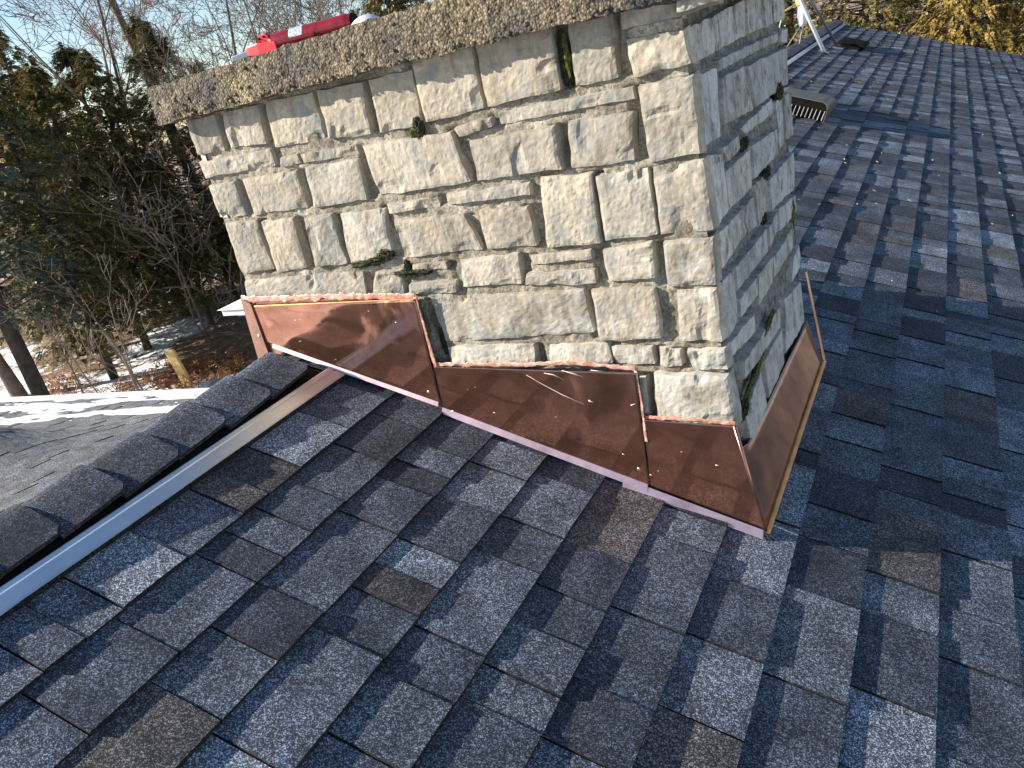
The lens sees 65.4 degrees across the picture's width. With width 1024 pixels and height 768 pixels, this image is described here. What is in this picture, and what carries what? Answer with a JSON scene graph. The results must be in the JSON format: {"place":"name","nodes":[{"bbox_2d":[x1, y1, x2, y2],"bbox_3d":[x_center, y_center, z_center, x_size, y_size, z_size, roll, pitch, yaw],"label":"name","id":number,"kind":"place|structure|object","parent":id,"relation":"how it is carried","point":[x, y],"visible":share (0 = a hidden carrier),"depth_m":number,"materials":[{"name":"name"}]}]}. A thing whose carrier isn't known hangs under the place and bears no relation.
{"place":"outdoors","nodes":[
{"label":"outdoors","id":0,"kind":"place"},
{"bbox_2d":[0,0,794,168],"label":"sky","id":1,"kind":"structure","parent":0,"point":[15,23],"materials":[{"name":"blue"}]},
{"bbox_2d":[0,20,1023,767],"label":"house","id":2,"kind":"structure","parent":0,"point":[276,560],"depth_m":1.57,"materials":[{"name":"grey asphalt"}]},
{"bbox_2d":[145,0,825,538],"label":"chimney","id":3,"kind":"object","parent":2,"relation":"on","point":[561,228],"visible":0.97,"depth_m":1.72,"materials":[{"name":"stone"}]},
{"bbox_2d":[231,12,357,61],"bbox_3d":[-0.484,-0.757,1.747,0.328,0.043,0.047,-4,24,20],"label":"caulking gun","id":4,"kind":"object","parent":3,"relation":"on","point":[266,42],"visible":0.7,"depth_m":1.72,"materials":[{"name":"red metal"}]},
{"bbox_2d":[351,14,378,24],"bbox_3d":[-0.302,-0.758,1.667,0.072,0.026,0.090,0,25,29],"label":"rag","id":5,"kind":"object","parent":3,"relation":"on","point":[362,18],"visible":0.4,"depth_m":1.64,"materials":[{"name":"white fabric"}]},
{"bbox_2d":[784,87,836,121],"bbox_3d":[2.144,-2.071,5.815,0.380,0.236,0.790,0,25,29],"label":"roof vent","id":6,"kind":"object","parent":2,"relation":"on","point":[813,105],"visible":0.6,"depth_m":5.52,"materials":[{"name":"beige paint"}]},
{"bbox_2d":[779,0,843,52],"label":"antenna tripod","id":7,"kind":"object","parent":2,"relation":"on","point":[804,17],"visible":0.65,"depth_m":8.82,"materials":[{"name":"white metal"}]},
{"bbox_2d":[838,37,869,50],"bbox_3d":[4.016,-3.993,9.366,0.291,0.144,0.590,0,25,29],"label":"roof vent","id":8,"kind":"object","parent":2,"relation":"on","point":[853,43],"visible":0.98,"depth_m":9.19,"materials":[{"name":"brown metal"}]},
{"bbox_2d":[791,34,1022,474],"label":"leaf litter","id":9,"kind":"object","parent":2,"relation":"on","point":[932,160],"visible":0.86,"depth_m":4.94,"materials":[{"name":"brown plant"}]},
{"bbox_2d":[0,0,1023,396],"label":"ground","id":10,"kind":"structure","parent":0,"point":[194,346],"depth_m":21.32,"materials":[{"name":"white snow"}]},
{"bbox_2d":[0,286,28,396],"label":"bare tree","id":11,"kind":"object","parent":10,"relation":"on","point":[13,385],"visible":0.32,"depth_m":19.57,"materials":[{"name":"brown plant"}]},
{"bbox_2d":[0,55,81,121],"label":"bare tree","id":12,"kind":"object","parent":10,"relation":"on","point":[62,73],"visible":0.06,"depth_m":32.49,"materials":[{"name":"brown plant"}]},
{"bbox_2d":[1,247,87,393],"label":"sapling","id":13,"kind":"object","parent":10,"relation":"on","point":[49,331],"visible":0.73,"depth_m":16.53,"materials":[{"name":"brown plant"}]},
{"bbox_2d":[0,290,113,392],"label":"sapling","id":14,"kind":"object","parent":10,"relation":"on","point":[86,378],"visible":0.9,"depth_m":14.93,"materials":[{"name":"brown plant"}]},
{"bbox_2d":[0,65,119,395],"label":"evergreen tree","id":15,"kind":"object","parent":10,"relation":"on","point":[27,366],"visible":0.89,"depth_m":16.82,"materials":[{"name":"green plant"}]},
{"bbox_2d":[23,356,100,395],"bbox_3d":[-11.415,-0.206,20.172,1.830,0.522,2.302,-12,22,3],"label":"fern clump","id":16,"kind":"object","parent":10,"relation":"on","point":[62,377],"visible":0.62,"depth_m":19.89,"materials":[{"name":"brown plant"}]},
{"bbox_2d":[0,255,143,390],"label":"sapling","id":17,"kind":"object","parent":10,"relation":"on","point":[119,356],"visible":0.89,"depth_m":15.43,"materials":[{"name":"brown plant"}]},
{"bbox_2d":[49,376,95,394],"bbox_3d":[-11.076,0.379,18.711,1.678,0.478,2.110,-5,24,20],"label":"fern clump","id":18,"kind":"object","parent":10,"relation":"on","point":[51,389],"visible":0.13,"depth_m":19.18,"materials":[{"name":"brown plant"}]},
{"bbox_2d":[0,42,158,356],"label":"evergreen tree","id":19,"kind":"object","parent":10,"relation":"on","point":[3,77],"visible":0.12,"depth_m":20.58,"materials":[{"name":"green plant"}]},
{"bbox_2d":[0,25,163,321],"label":"evergreen tree","id":20,"kind":"object","parent":10,"relation":"on","point":[5,41],"visible":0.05,"depth_m":21.78,"materials":[{"name":"green plant"}]},
{"bbox_2d":[0,82,176,380],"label":"evergreen tree","id":21,"kind":"object","parent":10,"relation":"on","point":[40,134],"visible":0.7,"depth_m":18.24,"materials":[{"name":"green plant"}]},
{"bbox_2d":[0,0,183,317],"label":"bare tree","id":22,"kind":"object","parent":10,"relation":"on","point":[72,91],"visible":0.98,"depth_m":20.43,"materials":[{"name":"brown plant"}]},
{"bbox_2d":[9,57,202,350],"bbox_3d":[-10.575,-4.079,19.936,4.390,7.622,4.684,-26,25,-29],"label":"evergreen tree","id":23,"kind":"object","parent":10,"relation":"on","point":[47,104],"visible":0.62,"depth_m":19.54,"materials":[{"name":"green plant"}]},
{"bbox_2d":[50,243,165,383],"bbox_3d":[-7.255,-0.571,14.714,1.129,3.992,2.161,7,29,40],"label":"sapling","id":24,"kind":"object","parent":10,"relation":"on","point":[132,322],"visible":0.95,"depth_m":14.53,"materials":[{"name":"brown plant"}]},
{"bbox_2d":[14,0,212,193],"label":"bare tree","id":25,"kind":"object","parent":10,"relation":"on","point":[102,38],"visible":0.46,"depth_m":31.74,"materials":[{"name":"brown plant"}]},
{"bbox_2d":[91,329,139,390],"bbox_3d":[-6.470,0.306,13.559,0.083,2.865,1.251,-16,22,-7],"label":"sapling","id":26,"kind":"object","parent":10,"relation":"on","point":[124,359],"visible":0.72,"depth_m":13.72,"materials":[{"name":"brown plant"}]},
{"bbox_2d":[84,371,156,392],"bbox_3d":[-9.299,0.161,18.386,1.525,0.435,1.918,-1,25,27],"label":"fern clump","id":27,"kind":"object","parent":10,"relation":"on","point":[120,379],"visible":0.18,"depth_m":18.69,"materials":[{"name":"brown plant"}]},
{"bbox_2d":[0,110,242,342],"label":"leafless shrub","id":28,"kind":"object","parent":10,"relation":"on","point":[179,271],"visible":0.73,"depth_m":18.63,"materials":[{"name":"brown plant"}]},
{"bbox_2d":[44,42,212,312],"bbox_3d":[-11.375,-5.563,22.946,4.930,8.024,4.622,-19,23,-14],"label":"evergreen tree","id":29,"kind":"object","parent":10,"relation":"on","point":[62,57],"visible":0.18,"depth_m":21.65,"materials":[{"name":"green plant"}]},
{"bbox_2d":[59,0,204,168],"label":"bare tree","id":30,"kind":"object","parent":10,"relation":"on","point":[88,32],"visible":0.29,"depth_m":40.50,"materials":[{"name":"brown plant"}]},
{"bbox_2d":[69,48,233,315],"bbox_3d":[-10.462,-5.320,22.303,4.002,7.648,3.952,7,29,40],"label":"evergreen tree","id":31,"kind":"object","parent":10,"relation":"on","point":[82,70],"visible":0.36,"depth_m":21.20,"materials":[{"name":"green plant"}]},
{"bbox_2d":[98,355,212,391],"bbox_3d":[-8.146,-0.154,18.315,2.394,0.571,2.649,4,27,35],"label":"fern clump","id":32,"kind":"object","parent":10,"relation":"on","point":[160,383],"visible":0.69,"depth_m":18.33,"materials":[{"name":"brown plant"}]},
{"bbox_2d":[111,59,199,163],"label":"bare tree","id":33,"kind":"object","parent":10,"relation":"on","point":[142,95],"visible":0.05,"depth_m":44.65,"materials":[{"name":"brown plant"}]},
{"bbox_2d":[108,0,244,284],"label":"bare tree","id":34,"kind":"object","parent":10,"relation":"on","point":[121,21],"visible":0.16,"depth_m":21.88,"materials":[{"name":"brown plant"}]},
{"bbox_2d":[118,16,239,301],"bbox_3d":[-8.742,-5.779,21.839,4.930,8.023,4.622,-1,25,26],"label":"evergreen tree","id":35,"kind":"object","parent":10,"relation":"on","point":[149,119],"visible":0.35,"depth_m":20.70,"materials":[{"name":"green plant"}]},
{"bbox_2d":[165,348,192,385],"bbox_3d":[-7.491,-0.288,18.069,0.435,1.123,0.161,0,25,29],"label":"wooden stake","id":36,"kind":"object","parent":10,"relation":"on","point":[175,362],"visible":0.65,"depth_m":17.99,"materials":[{"name":"yellow wood"}]},
{"bbox_2d":[32,0,328,85],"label":"bare tree","id":37,"kind":"object","parent":10,"relation":"on","point":[237,10],"visible":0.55,"depth_m":17.51,"materials":[{"name":"brown plant"}]},
{"bbox_2d":[134,152,239,323],"bbox_3d":[-8.827,-3.660,21.111,2.773,4.814,2.958,-7,23,15],"label":"evergreen tree","id":38,"kind":"object","parent":10,"relation":"on","point":[147,164],"visible":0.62,"depth_m":20.82,"materials":[{"name":"green plant"}]},
{"bbox_2d":[127,139,253,367],"bbox_3d":[-7.259,-3.554,19.255,6.671,5.983,3.137,-6,23,16],"label":"leafless shrub","id":39,"kind":"object","parent":10,"relation":"on","point":[242,289],"visible":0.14,"depth_m":19.90,"materials":[{"name":"brown plant"}]},
{"bbox_2d":[157,341,252,388],"bbox_3d":[-7.128,-0.476,18.583,2.384,0.514,2.154,-5,24,20],"label":"fern clump","id":40,"kind":"object","parent":10,"relation":"on","point":[208,363],"visible":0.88,"depth_m":18.61,"materials":[{"name":"brown plant"}]},
{"bbox_2d":[197,378,222,387],"bbox_3d":[-6.358,0.197,17.250,1.422,0.620,1.019,0,25,29],"label":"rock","id":41,"kind":"object","parent":10,"relation":"on","point":[211,383],"visible":0.18,"depth_m":17.10,"materials":[{"name":"grey stone"}]},
{"bbox_2d":[183,352,244,387],"bbox_3d":[-6.689,-0.227,18.016,1.535,0.348,1.220,-20,23,-17],"label":"fern clump","id":42,"kind":"object","parent":10,"relation":"on","point":[223,369],"visible":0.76,"depth_m":18.09,"materials":[{"name":"brown plant"}]},
{"bbox_2d":[184,60,244,285],"bbox_3d":[-7.508,-5.572,22.194,3.452,6.599,3.409,-28,26,-32],"label":"evergreen tree","id":43,"kind":"object","parent":10,"relation":"on","point":[207,191],"visible":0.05,"depth_m":21.67,"materials":[{"name":"green plant"}]},
{"bbox_2d":[118,0,366,255],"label":"bare tree","id":44,"kind":"object","parent":10,"relation":"on","point":[324,4],"visible":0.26,"depth_m":16.46,"materials":[{"name":"brown plant"}]},
{"bbox_2d":[141,0,366,181],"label":"bare tree","id":45,"kind":"object","parent":10,"relation":"on","point":[219,29],"visible":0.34,"depth_m":21.38,"materials":[{"name":"brown plant"}]},
{"bbox_2d":[206,0,333,62],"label":"bare tree","id":46,"kind":"object","parent":10,"relation":"on","point":[256,27],"visible":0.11,"depth_m":32.93,"materials":[{"name":"brown plant"}]},
{"bbox_2d":[186,0,366,56],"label":"bare tree","id":47,"kind":"object","parent":10,"relation":"on","point":[338,8],"visible":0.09,"depth_m":18.10,"materials":[{"name":"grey plant"}]},
{"bbox_2d":[153,0,410,41],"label":"bare tree","id":48,"kind":"object","parent":10,"relation":"on","point":[308,3],"visible":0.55,"depth_m":18.45,"materials":[{"name":"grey plant"}]},
{"bbox_2d":[248,0,357,43],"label":"bare tree","id":49,"kind":"object","parent":10,"relation":"on","point":[309,6],"visible":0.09,"depth_m":36.01,"materials":[{"name":"brown plant"}]},
{"bbox_2d":[349,0,427,16],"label":"evergreen tree","id":50,"kind":"object","parent":10,"relation":"on","point":[377,7],"visible":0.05,"depth_m":18.43,"materials":[{"name":"green plant"}]},
{"bbox_2d":[384,0,424,15],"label":"evergreen tree","id":51,"kind":"object","parent":10,"relation":"on","point":[391,8],"visible":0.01,"depth_m":18.16,"materials":[{"name":"green plant"}]},
{"bbox_2d":[779,0,804,46],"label":"cedar tree","id":52,"kind":"object","parent":10,"relation":"on","point":[785,20],"depth_m":15.40,"materials":[{"name":"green plant"}]},
{"bbox_2d":[780,0,893,47],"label":"cedar tree","id":53,"kind":"object","parent":10,"relation":"on","point":[788,5],"visible":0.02,"depth_m":17.86,"materials":[{"name":"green plant"}]},
{"bbox_2d":[791,0,954,40],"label":"cedar tree","id":54,"kind":"object","parent":10,"relation":"on","point":[887,13],"visible":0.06,"depth_m":14.64,"materials":[{"name":"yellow plant"}]},
{"bbox_2d":[841,0,1023,53],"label":"cedar tree","id":55,"kind":"object","parent":10,"relation":"on","point":[904,29],"visible":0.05,"depth_m":16.36,"materials":[{"name":"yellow plant"}]},
{"bbox_2d":[903,0,1023,53],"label":"cedar tree","id":56,"kind":"object","parent":10,"relation":"on","point":[961,9],"visible":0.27,"depth_m":13.44,"materials":[{"name":"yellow plant"}]},
{"bbox_2d":[948,0,1023,53],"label":"cedar tree","id":57,"kind":"object","parent":10,"relation":"on","point":[978,42],"visible":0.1,"depth_m":16.06,"materials":[{"name":"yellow plant"}]},
{"bbox_2d":[1007,0,1023,55],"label":"cedar tree","id":58,"kind":"object","parent":10,"relation":"on","point":[1019,52],"visible":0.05,"depth_m":13.38,"materials":[{"name":"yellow plant"}]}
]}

